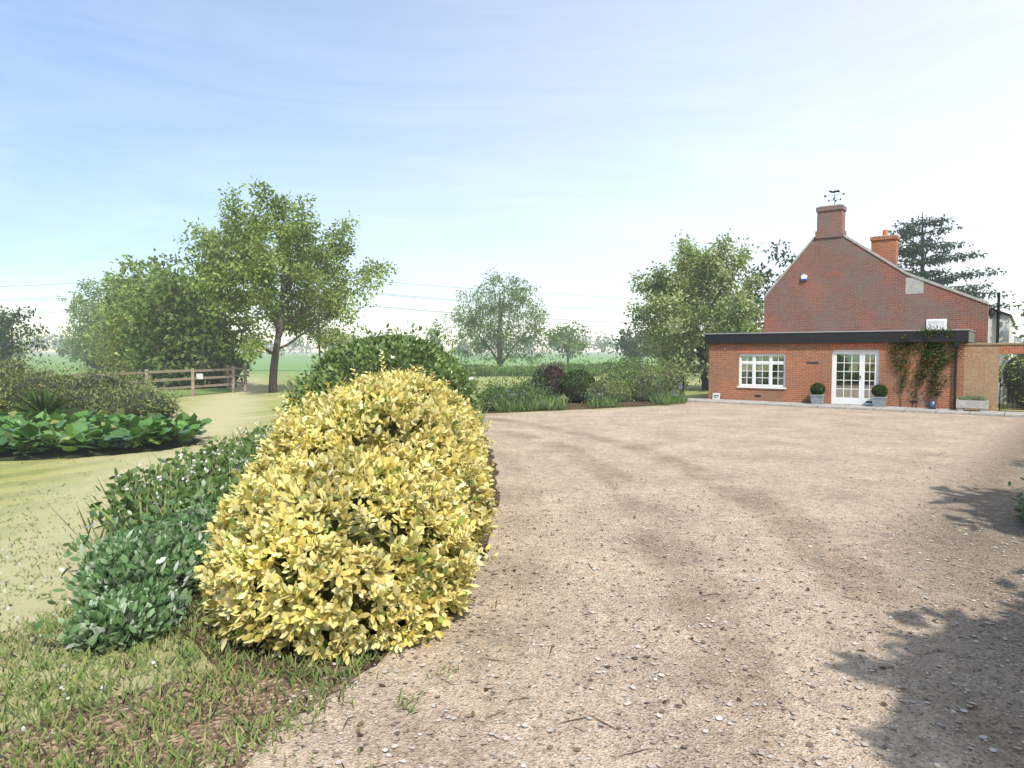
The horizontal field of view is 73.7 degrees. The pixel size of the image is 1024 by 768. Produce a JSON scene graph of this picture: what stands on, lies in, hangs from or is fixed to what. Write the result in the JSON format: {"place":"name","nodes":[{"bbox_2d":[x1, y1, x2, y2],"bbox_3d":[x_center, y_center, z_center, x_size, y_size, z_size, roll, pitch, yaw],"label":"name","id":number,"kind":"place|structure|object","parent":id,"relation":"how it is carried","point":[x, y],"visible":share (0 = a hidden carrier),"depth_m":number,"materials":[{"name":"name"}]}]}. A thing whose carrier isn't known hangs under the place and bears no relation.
{"place":"outdoors","nodes":[
{"label":"outdoors","id":0,"kind":"place"},
{"bbox_2d":[0,407,211,454],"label":"leafy ground plants","id":1,"kind":"object","parent":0,"point":[42,430],"visible":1,"depth_m":13.90,"materials":[{"name":"green plant"}]},
{"bbox_2d":[4,381,81,414],"bbox_3d":[-12.191,0.318,17.768,1.751,0.988,1.810,0,3,0],"label":"cordyline","id":2,"kind":"object","parent":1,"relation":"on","point":[42,404],"visible":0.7,"depth_m":17.59,"materials":[{"name":"green plant"}]},
{"bbox_2d":[3,362,240,396],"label":"paddock","id":3,"kind":"structure","parent":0,"point":[198,391],"depth_m":34.90,"materials":[{"name":"green plant"}]},
{"bbox_2d":[0,307,22,353],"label":"tree","id":4,"kind":"object","parent":3,"relation":"on","point":[15,343],"visible":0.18,"depth_m":67.44,"materials":[{"name":"green plant"}]},
{"bbox_2d":[0,305,50,366],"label":"tree","id":5,"kind":"object","parent":3,"relation":"on","point":[8,322],"visible":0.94,"depth_m":61.88,"materials":[{"name":"green plant"}]},
{"bbox_2d":[0,339,81,361],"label":"trees","id":6,"kind":"object","parent":3,"relation":"on","point":[64,352],"visible":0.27,"depth_m":121.96,"materials":[{"name":"green plant"}]},
{"bbox_2d":[58,288,105,355],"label":"tree","id":7,"kind":"object","parent":3,"relation":"on","point":[70,320],"visible":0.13,"depth_m":102.20,"materials":[{"name":"green plant"}]},
{"bbox_2d":[56,277,108,362],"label":"tree","id":8,"kind":"object","parent":3,"relation":"on","point":[85,313],"visible":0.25,"depth_m":89.38,"materials":[{"name":"green plant"}]},
{"bbox_2d":[64,281,109,366],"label":"tree","id":9,"kind":"object","parent":3,"relation":"on","point":[76,339],"visible":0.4,"depth_m":79.47,"materials":[{"name":"green plant"}]},
{"bbox_2d":[0,346,188,416],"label":"shrubbery","id":10,"kind":"object","parent":3,"relation":"on","point":[99,392],"visible":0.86,"depth_m":19.72,"materials":[{"name":"green plant"}]},
{"bbox_2d":[76,280,116,358],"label":"tree","id":11,"kind":"object","parent":3,"relation":"on","point":[88,334],"visible":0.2,"depth_m":69.57,"materials":[{"name":"green plant"}]},
{"bbox_2d":[86,276,137,354],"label":"tree","id":12,"kind":"object","parent":3,"relation":"on","point":[96,318],"visible":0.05,"depth_m":56.82,"materials":[{"name":"green plant"}]},
{"bbox_2d":[93,272,134,355],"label":"tree","id":13,"kind":"object","parent":3,"relation":"on","point":[105,308],"visible":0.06,"depth_m":59.92,"materials":[{"name":"green plant"}]},
{"bbox_2d":[95,267,139,345],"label":"tree","id":14,"kind":"object","parent":3,"relation":"on","point":[109,278],"visible":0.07,"depth_m":52.40,"materials":[{"name":"green plant"}]},
{"bbox_2d":[91,301,172,380],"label":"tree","id":15,"kind":"object","parent":3,"relation":"on","point":[111,346],"visible":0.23,"depth_m":43.94,"materials":[{"name":"green plant"}]},
{"bbox_2d":[91,248,189,365],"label":"tree","id":16,"kind":"object","parent":3,"relation":"on","point":[109,300],"visible":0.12,"depth_m":46.95,"materials":[{"name":"green plant"}]},
{"bbox_2d":[110,272,171,352],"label":"tree","id":17,"kind":"object","parent":3,"relation":"on","point":[121,276],"visible":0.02,"depth_m":50.89,"materials":[{"name":"green plant"}]},
{"bbox_2d":[106,255,201,366],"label":"tree","id":18,"kind":"object","parent":3,"relation":"on","point":[129,291],"visible":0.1,"depth_m":42.46,"materials":[{"name":"green plant"}]},
{"bbox_2d":[113,257,220,387],"bbox_3d":[-17.931,-3.050,35.747,5.036,6.928,4.999,-1,3,-26],"label":"tree","id":19,"kind":"object","parent":3,"relation":"on","point":[160,315],"visible":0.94,"depth_m":35.20,"materials":[{"name":"green plant"}]},
{"bbox_2d":[80,328,255,389],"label":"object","id":20,"kind":"object","parent":3,"relation":"on","point":[219,360],"visible":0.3,"depth_m":36.63,"materials":[{"name":"green plant"}]},
{"bbox_2d":[146,270,240,342],"bbox_3d":[-18.781,-3.243,40.463,5.208,6.847,5.912,0,3,0],"label":"tree","id":21,"kind":"object","parent":3,"relation":"on","point":[194,310],"visible":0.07,"depth_m":39.61,"materials":[{"name":"green plant"}]},
{"bbox_2d":[169,254,262,369],"bbox_3d":[-16.585,-3.640,38.324,4.916,7.849,5.166,0,3,0],"label":"tree","id":22,"kind":"object","parent":3,"relation":"on","point":[214,324],"visible":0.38,"depth_m":37.65,"materials":[{"name":"green plant"}]},
{"bbox_2d":[0,633,421,767],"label":"verge soil","id":23,"kind":"structure","parent":0,"point":[193,728],"depth_m":3.65,"materials":[{"name":"brown soil"}]},
{"bbox_2d":[183,436,500,683],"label":"shrub bed soil","id":24,"kind":"structure","parent":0,"point":[234,650],"depth_m":4.49,"materials":[{"name":"brown soil"}]},
{"bbox_2d":[86,442,254,528],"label":"flowers","id":25,"kind":"object","parent":24,"relation":"on","point":[123,505],"visible":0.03,"depth_m":6.98,"materials":[{"name":"plant"}]},
{"bbox_2d":[115,421,272,504],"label":"flowers","id":26,"kind":"object","parent":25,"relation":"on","point":[192,471],"visible":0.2,"depth_m":7.95,"materials":[{"name":"white plant"}]},
{"bbox_2d":[88,425,271,528],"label":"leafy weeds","id":27,"kind":"object","parent":24,"relation":"on","point":[125,478],"visible":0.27,"depth_m":7.61,"materials":[{"name":"green plant"}]},
{"bbox_2d":[191,351,498,666],"bbox_3d":[-1.570,0.677,7.806,2.940,2.107,7.452,0,3,0],"label":"euonymus shrub","id":28,"kind":"object","parent":24,"relation":"on","point":[360,509],"visible":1,"depth_m":4.82,"materials":[{"name":"yellow plant"}]},
{"bbox_2d":[261,664,459,767],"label":"grass tufts","id":29,"kind":"object","parent":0,"point":[342,703],"visible":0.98,"depth_m":3.75,"materials":[{"name":"green plant"}]},
{"bbox_2d":[0,278,1022,323],"bbox_3d":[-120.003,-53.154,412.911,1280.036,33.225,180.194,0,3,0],"label":"power lines","id":30,"kind":"object","parent":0,"point":[412,297],"visible":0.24,"depth_m":431.30,"materials":[{"name":"grey metal"}]},
{"bbox_2d":[0,355,1023,730],"bbox_3d":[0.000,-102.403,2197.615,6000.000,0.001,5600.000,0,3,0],"label":"ground","id":31,"kind":"structure","parent":0,"point":[226,413],"depth_m":8.82,"materials":[{"name":"green plant"}]},
{"bbox_2d":[13,333,62,353],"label":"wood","id":32,"kind":"object","parent":31,"relation":"on","point":[49,338],"visible":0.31,"depth_m":415.30,"materials":[{"name":"green plant"}]},
{"bbox_2d":[0,436,200,461],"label":"soil","id":33,"kind":"structure","parent":31,"relation":"on","point":[59,453],"depth_m":13.27,"materials":[{"name":"brown soil"}]},
{"bbox_2d":[0,443,214,763],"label":"lawn","id":34,"kind":"structure","parent":31,"relation":"on","point":[31,595],"depth_m":5.99,"materials":[{"name":"green plant"}]},
{"bbox_2d":[0,546,242,738],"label":"fallen leaves","id":35,"kind":"object","parent":31,"relation":"on","point":[23,728],"visible":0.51,"depth_m":4.97,"materials":[{"name":"brown plant"}]},
{"bbox_2d":[33,475,240,652],"bbox_3d":[-3.113,1.329,5.819,1.793,0.808,3.116,0,3,0],"label":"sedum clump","id":36,"kind":"object","parent":31,"relation":"on","point":[137,581],"visible":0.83,"depth_m":5.24,"materials":[{"name":"green plant"}]},
{"bbox_2d":[47,366,234,395],"bbox_3d":[-14.917,0.134,26.720,0.808,1.400,13.565,0,3,9],"label":"fence","id":37,"kind":"object","parent":31,"relation":"on","point":[193,378],"visible":0.43,"depth_m":30.64,"materials":[{"name":"brown wood"}]},
{"bbox_2d":[196,374,202,378],"bbox_3d":[-14.200,-0.348,31.028,0.300,0.250,0.020,0,3,0],"label":"fence notice","id":38,"kind":"object","parent":37,"relation":"attached to","point":[199,376],"visible":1,"depth_m":31.02,"materials":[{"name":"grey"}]},
{"bbox_2d":[9,329,303,355],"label":"trees","id":39,"kind":"object","parent":31,"relation":"on","point":[293,344],"visible":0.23,"depth_m":194.55,"materials":[{"name":"green plant"}]},
{"bbox_2d":[44,418,273,548],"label":"grass blades","id":40,"kind":"object","parent":31,"relation":"on","point":[141,507],"visible":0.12,"depth_m":7.24,"materials":[{"name":"green plant"}]},
{"bbox_2d":[222,365,246,391],"bbox_3d":[-35.685,-1.729,65.918,0.594,1.401,78.137,-2,3,-35],"label":"fence","id":41,"kind":"object","parent":31,"relation":"on","point":[244,368],"visible":0.05,"depth_m":34.57,"materials":[{"name":"wood"}]},
{"bbox_2d":[0,589,470,767],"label":"rough grass tufts","id":42,"kind":"object","parent":31,"relation":"on","point":[64,761],"visible":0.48,"depth_m":3.95,"materials":[{"name":"green plant"}]},
{"bbox_2d":[173,176,398,392],"bbox_3d":[-11.339,-4.700,33.469,9.234,10.437,10.395,2,3,37],"label":"tree","id":43,"kind":"object","parent":31,"relation":"on","point":[256,263],"visible":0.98,"depth_m":31.87,"materials":[{"name":"green plant"}]},
{"bbox_2d":[293,262,343,357],"bbox_3d":[-10.379,-3.411,36.673,2.695,7.540,3.215,-1,3,-16],"label":"birch sapling wood","id":44,"kind":"object","parent":31,"relation":"on","point":[310,324],"visible":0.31,"depth_m":35.98,"materials":[{"name":"green plant"}]},
{"bbox_2d":[280,320,486,415],"bbox_3d":[-2.780,0.019,14.120,4.540,2.767,4.197,0,3,0],"label":"green bush","id":45,"kind":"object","parent":31,"relation":"on","point":[400,351],"depth_m":13.19,"materials":[{"name":"green plant"}]},
{"bbox_2d":[422,317,453,349],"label":"pale sapling wood","id":46,"kind":"object","parent":31,"relation":"on","point":[433,331],"visible":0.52,"depth_m":91.17,"materials":[{"name":"green plant"}]},
{"bbox_2d":[471,405,489,435],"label":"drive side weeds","id":47,"kind":"object","parent":31,"relation":"on","point":[482,418],"depth_m":16.91,"materials":[{"name":"green plant"}]},
{"bbox_2d":[439,266,560,365],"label":"willow tree","id":48,"kind":"object","parent":31,"relation":"on","point":[498,309],"visible":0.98,"depth_m":74.17,"materials":[{"name":"green plant"}]},
{"bbox_2d":[543,321,590,362],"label":"tree","id":49,"kind":"object","parent":31,"relation":"on","point":[569,345],"visible":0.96,"depth_m":109.08,"materials":[{"name":"green plant"}]},
{"bbox_2d":[482,397,684,412],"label":"border soil","id":50,"kind":"structure","parent":31,"relation":"on","point":[574,405],"depth_m":25.24,"materials":[{"name":"brown soil"}]},
{"bbox_2d":[469,372,553,411],"bbox_3d":[-0.511,0.226,23.486,4.744,1.418,2.151,-2,3,-37],"label":"shrub","id":51,"kind":"object","parent":50,"relation":"on","point":[491,395],"visible":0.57,"depth_m":23.40,"materials":[{"name":"green plant"}]},
{"bbox_2d":[530,366,547,387],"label":"shrub","id":52,"kind":"object","parent":50,"relation":"on","point":[537,379],"visible":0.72,"depth_m":26.89,"materials":[{"name":"green plant"}]},
{"bbox_2d":[537,356,571,397],"bbox_3d":[1.625,-0.207,27.413,1.648,1.835,1.701,0,3,0],"label":"purple shrub","id":53,"kind":"object","parent":50,"relation":"on","point":[554,375],"visible":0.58,"depth_m":27.03,"materials":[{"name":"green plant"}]},
{"bbox_2d":[558,366,596,401],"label":"shrub","id":54,"kind":"object","parent":50,"relation":"on","point":[571,386],"visible":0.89,"depth_m":26.41,"materials":[{"name":"green plant"}]},
{"bbox_2d":[479,359,682,401],"bbox_3d":[3.699,-0.160,27.995,11.614,1.754,3.216,-2,4,-42],"label":"shrub","id":55,"kind":"object","parent":50,"relation":"on","point":[626,391],"visible":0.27,"depth_m":27.09,"materials":[{"name":"green plant"}]},
{"bbox_2d":[474,385,690,412],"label":"ornamental grasses","id":56,"kind":"object","parent":50,"relation":"on","point":[556,403],"visible":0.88,"depth_m":23.78,"materials":[{"name":"green plant"}]},
{"bbox_2d":[500,385,681,402],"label":"flowers","id":57,"kind":"object","parent":50,"relation":"on","point":[599,394],"visible":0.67,"depth_m":24.43,"materials":[{"name":"red plant"}]},
{"bbox_2d":[612,361,647,397],"bbox_3d":[5.208,-0.193,29.621,1.654,1.632,1.824,1,3,28],"label":"tree","id":58,"kind":"object","parent":50,"relation":"on","point":[627,376],"visible":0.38,"depth_m":29.32,"materials":[{"name":"green plant"}]},
{"bbox_2d":[579,359,695,403],"bbox_3d":[5.088,-0.145,27.390,5.949,1.736,2.254,-2,3,-34],"label":"shrub","id":59,"kind":"object","parent":50,"relation":"on","point":[645,384],"visible":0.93,"depth_m":27.21,"materials":[{"name":"green plant"}]},
{"bbox_2d":[461,351,708,372],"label":"hedge","id":60,"kind":"object","parent":31,"relation":"on","point":[598,365],"visible":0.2,"depth_m":63.34,"materials":[{"name":"green plant"}]},
{"bbox_2d":[512,347,661,387],"bbox_3d":[1.160,-0.478,29.449,14.651,2.292,4.121,-3,4,-43],"label":"shrub","id":61,"kind":"object","parent":31,"relation":"on","point":[615,369],"visible":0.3,"depth_m":32.60,"materials":[{"name":"green plant"}]},
{"bbox_2d":[664,370,683,396],"bbox_3d":[6.539,0.078,27.326,0.716,1.250,1.892,0,3,5],"label":"post and handrail","id":62,"kind":"object","parent":31,"relation":"on","point":[676,383],"visible":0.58,"depth_m":27.46,"materials":[{"name":"brown wood"}]},
{"bbox_2d":[622,228,767,389],"bbox_3d":[9.600,-3.779,35.887,7.383,8.374,7.530,1,3,25],"label":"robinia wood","id":63,"kind":"object","parent":31,"relation":"on","point":[707,277],"visible":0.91,"depth_m":34.13,"materials":[{"name":"green plant"}]},
{"bbox_2d":[633,306,763,384],"bbox_3d":[10.420,-1.881,35.846,7.895,4.559,7.422,0,3,0],"label":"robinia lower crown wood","id":64,"kind":"object","parent":63,"relation":"on","point":[697,343],"visible":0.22,"depth_m":34.66,"materials":[{"name":"green plant"}]},
{"bbox_2d":[736,239,802,331],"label":"tree","id":65,"kind":"object","parent":31,"relation":"on","point":[769,271],"visible":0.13,"depth_m":45.11,"materials":[{"name":"green plant"}]},
{"bbox_2d":[684,204,1023,416],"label":"house shell","id":66,"kind":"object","parent":31,"relation":"on","point":[842,309],"visible":0.99,"depth_m":26.30,"materials":[{"name":"brick"}]},
{"bbox_2d":[712,393,719,398],"bbox_3d":[8.282,0.493,27.664,0.300,0.256,0.091,2,3,37],"label":"sign board","id":67,"kind":"object","parent":66,"relation":"on","point":[716,395],"visible":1,"depth_m":27.65,"materials":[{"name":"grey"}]},
{"bbox_2d":[809,383,825,403],"bbox_3d":[11.266,0.340,25.165,0.539,0.793,0.542,2,3,37],"label":"planter","id":68,"kind":"object","parent":66,"relation":"on","point":[817,390],"visible":1,"depth_m":25.02,"materials":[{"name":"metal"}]},
{"bbox_2d":[871,384,887,406],"bbox_3d":[12.888,0.401,23.939,0.544,0.786,0.546,2,3,37],"label":"planter","id":69,"kind":"object","parent":66,"relation":"on","point":[879,392],"visible":1,"depth_m":23.79,"materials":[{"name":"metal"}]},
{"bbox_2d":[887,324,961,406],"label":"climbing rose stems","id":70,"kind":"object","parent":66,"relation":"on","point":[929,346],"visible":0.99,"depth_m":23.22,"materials":[{"name":"green plant"}]},
{"bbox_2d":[918,397,938,408],"bbox_3d":[14.043,0.638,23.042,0.624,0.399,0.230,2,3,37],"label":"watering can","id":71,"kind":"object","parent":66,"relation":"on","point":[931,405],"visible":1,"depth_m":22.90,"materials":[{"name":"grey metal"}]},
{"bbox_2d":[956,395,988,411],"bbox_3d":[14.989,0.616,22.240,0.908,0.519,0.400,2,3,37],"label":"stone trough","id":72,"kind":"object","parent":66,"relation":"on","point":[963,403],"visible":1,"depth_m":22.12,"materials":[{"name":"stone"}]},
{"bbox_2d":[888,212,1020,327],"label":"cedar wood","id":73,"kind":"object","parent":31,"relation":"on","point":[921,249],"visible":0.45,"depth_m":50.03,"materials":[{"name":"green plant"}]},
{"bbox_2d":[998,337,1023,407],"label":"garden beyond gate","id":74,"kind":"structure","parent":31,"relation":"on","point":[1014,367],"depth_m":23.95,"materials":[{"name":"green plant"}]},
{"bbox_2d":[999,376,1023,410],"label":"iron gate","id":75,"kind":"structure","parent":31,"relation":"on","point":[1008,385],"depth_m":22.13,"materials":[{"name":"black metal"}]},
{"bbox_2d":[1011,300,1023,342],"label":"tree","id":76,"kind":"object","parent":31,"relation":"on","point":[1021,336],"visible":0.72,"depth_m":26.03,"materials":[{"name":"green plant"}]},
{"bbox_2d":[0,0,1023,351],"label":"sky","id":77,"kind":"structure","parent":0,"point":[564,147],"materials":[{"name":"blue"}]},
{"bbox_2d":[9,355,1016,369],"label":"field","id":78,"kind":"structure","parent":0,"point":[293,362],"depth_m":135.56,"materials":[{"name":"green plant"}]},
{"bbox_2d":[343,328,703,356],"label":"hedge line","id":79,"kind":"object","parent":78,"relation":"on","point":[602,345],"visible":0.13,"depth_m":277.69,"materials":[{"name":"green plant"}]},
{"bbox_2d":[607,322,652,363],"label":"tree","id":80,"kind":"object","parent":78,"relation":"on","point":[624,343],"visible":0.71,"depth_m":93.92,"materials":[{"name":"green plant"}]},
{"bbox_2d":[12,352,1014,354],"bbox_3d":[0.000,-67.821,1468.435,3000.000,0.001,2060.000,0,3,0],"label":"field","id":81,"kind":"structure","parent":0,"point":[315,353],"depth_m":686.25,"materials":[{"name":"green plant"}]},
{"bbox_2d":[6,334,1023,353],"bbox_3d":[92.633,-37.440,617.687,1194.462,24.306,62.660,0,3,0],"label":"wood","id":82,"kind":"object","parent":81,"relation":"on","point":[307,347],"visible":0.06,"depth_m":609.79,"materials":[{"name":"green plant"}]},
{"bbox_2d":[463,364,602,376],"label":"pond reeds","id":83,"kind":"object","parent":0,"point":[493,370],"visible":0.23,"depth_m":54.47,"materials":[{"name":"green plant"}]},
{"bbox_2d":[249,448,976,750],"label":"fallen leaves","id":84,"kind":"object","parent":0,"point":[486,689],"visible":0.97,"depth_m":5.04,"materials":[{"name":"brown plant"}]},
{"bbox_2d":[275,449,989,767],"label":"twigs","id":85,"kind":"object","parent":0,"point":[648,644],"visible":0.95,"depth_m":4.40,"materials":[{"name":"brown wood"}]},
{"bbox_2d":[245,402,1023,767],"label":"gravel drive","id":86,"kind":"structure","parent":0,"point":[851,456],"depth_m":5.37,"materials":[{"name":"beige gravel"}]},
{"bbox_2d":[146,493,1023,767],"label":"loose pebbles","id":87,"kind":"object","parent":86,"relation":"on","point":[550,747],"visible":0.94,"depth_m":4.23,"materials":[{"name":"grey gravel"}]},
{"bbox_2d":[1007,477,1023,519],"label":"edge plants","id":88,"kind":"object","parent":86,"relation":"on","point":[1018,507],"visible":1,"depth_m":8.01,"materials":[{"name":"green plant"}]},
{"bbox_2d":[824,190,844,204],"bbox_3d":[13.187,-7.592,27.878,0.713,0.720,0.414,0,3,7],"label":"weather vane","id":89,"kind":"object","parent":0,"point":[834,196],"visible":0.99,"depth_m":27.88,"materials":[{"name":"black metal"}]}
]}

